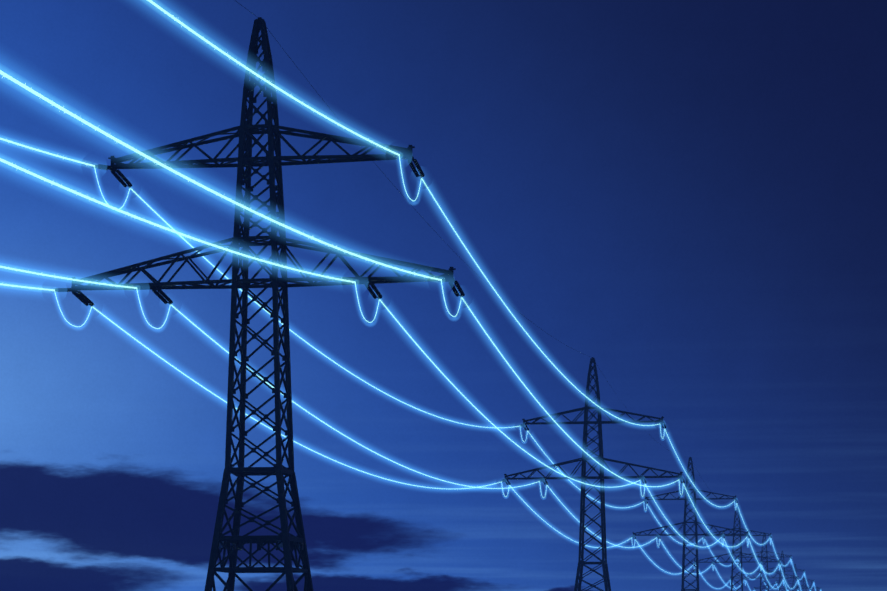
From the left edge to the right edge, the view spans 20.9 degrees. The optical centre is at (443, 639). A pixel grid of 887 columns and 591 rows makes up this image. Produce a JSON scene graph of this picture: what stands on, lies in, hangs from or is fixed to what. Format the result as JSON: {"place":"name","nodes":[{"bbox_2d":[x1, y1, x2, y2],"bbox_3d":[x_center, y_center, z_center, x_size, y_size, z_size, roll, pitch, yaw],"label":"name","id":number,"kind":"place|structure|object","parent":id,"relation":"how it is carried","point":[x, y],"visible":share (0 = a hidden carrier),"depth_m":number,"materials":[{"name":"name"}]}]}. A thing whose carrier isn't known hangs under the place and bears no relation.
{"place":"outdoors","nodes":[
{"label":"outdoors","id":0,"kind":"place"},
{"bbox_2d":[0,0,886,590],"label":"sky","id":1,"kind":"structure","parent":0,"point":[689,197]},
{"label":"ground","id":2,"kind":"structure","parent":0,"visible":0},
{"bbox_2d":[53,17,464,590],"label":"pylon","id":3,"kind":"object","parent":2,"relation":"on","point":[234,543],"visible":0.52,"depth_m":203.74,"materials":[{"name":"metal"}]},
{"bbox_2d":[500,357,684,590],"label":"pylon","id":4,"kind":"object","parent":2,"relation":"on","point":[586,422],"visible":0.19,"depth_m":449.56,"materials":[{"name":"metal"}]},
{"bbox_2d":[631,457,749,590],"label":"pylon","id":5,"kind":"object","parent":2,"relation":"on","point":[684,524],"visible":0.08,"depth_m":695.50,"materials":[{"name":"metal"}]},
{"bbox_2d":[693,505,780,590],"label":"pylon","id":6,"kind":"object","parent":2,"relation":"on","point":[741,553],"visible":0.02,"depth_m":941.64,"materials":[{"name":"metal"}]},
{"bbox_2d":[729,532,798,590],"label":"pylon","id":7,"kind":"object","parent":2,"relation":"on","point":[761,569],"visible":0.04,"depth_m":1187.75,"materials":[{"name":"metal"}]},
{"bbox_2d":[753,551,810,590],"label":"pylon","id":8,"kind":"object","parent":2,"relation":"on","point":[785,588],"visible":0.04,"depth_m":1433.88,"materials":[{"name":"metal"}]},
{"bbox_2d":[236,1,794,564],"bbox_3d":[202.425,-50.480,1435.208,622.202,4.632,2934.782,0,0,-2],"label":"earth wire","id":9,"kind":"object","parent":8,"relation":"attached to","point":[440,237],"visible":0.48,"depth_m":270.92,"materials":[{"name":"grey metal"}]},
{"bbox_2d":[776,564,814,590],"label":"pylon","id":10,"kind":"object","parent":2,"relation":"on","point":[795,578],"visible":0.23,"depth_m":1680.37,"materials":[{"name":"metal"}]},
{"bbox_2d":[787,573,821,590],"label":"pylon","id":11,"kind":"object","parent":2,"relation":"on","point":[807,585],"visible":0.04,"depth_m":1926.29,"materials":[{"name":"metal"}]},
{"bbox_3d":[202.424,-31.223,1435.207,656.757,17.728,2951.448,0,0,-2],"label":"conductor halo","id":12,"kind":"object","parent":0,"visible":0},
{"bbox_3d":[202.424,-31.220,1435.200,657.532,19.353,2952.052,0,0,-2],"label":"conductor halo","id":13,"kind":"object","parent":12,"relation":"attached to","visible":0},
{"bbox_2d":[0,0,810,590],"bbox_3d":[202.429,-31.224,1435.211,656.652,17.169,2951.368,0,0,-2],"label":"power lines","id":14,"kind":"object","parent":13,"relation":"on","point":[296,270],"depth_m":188.34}
]}

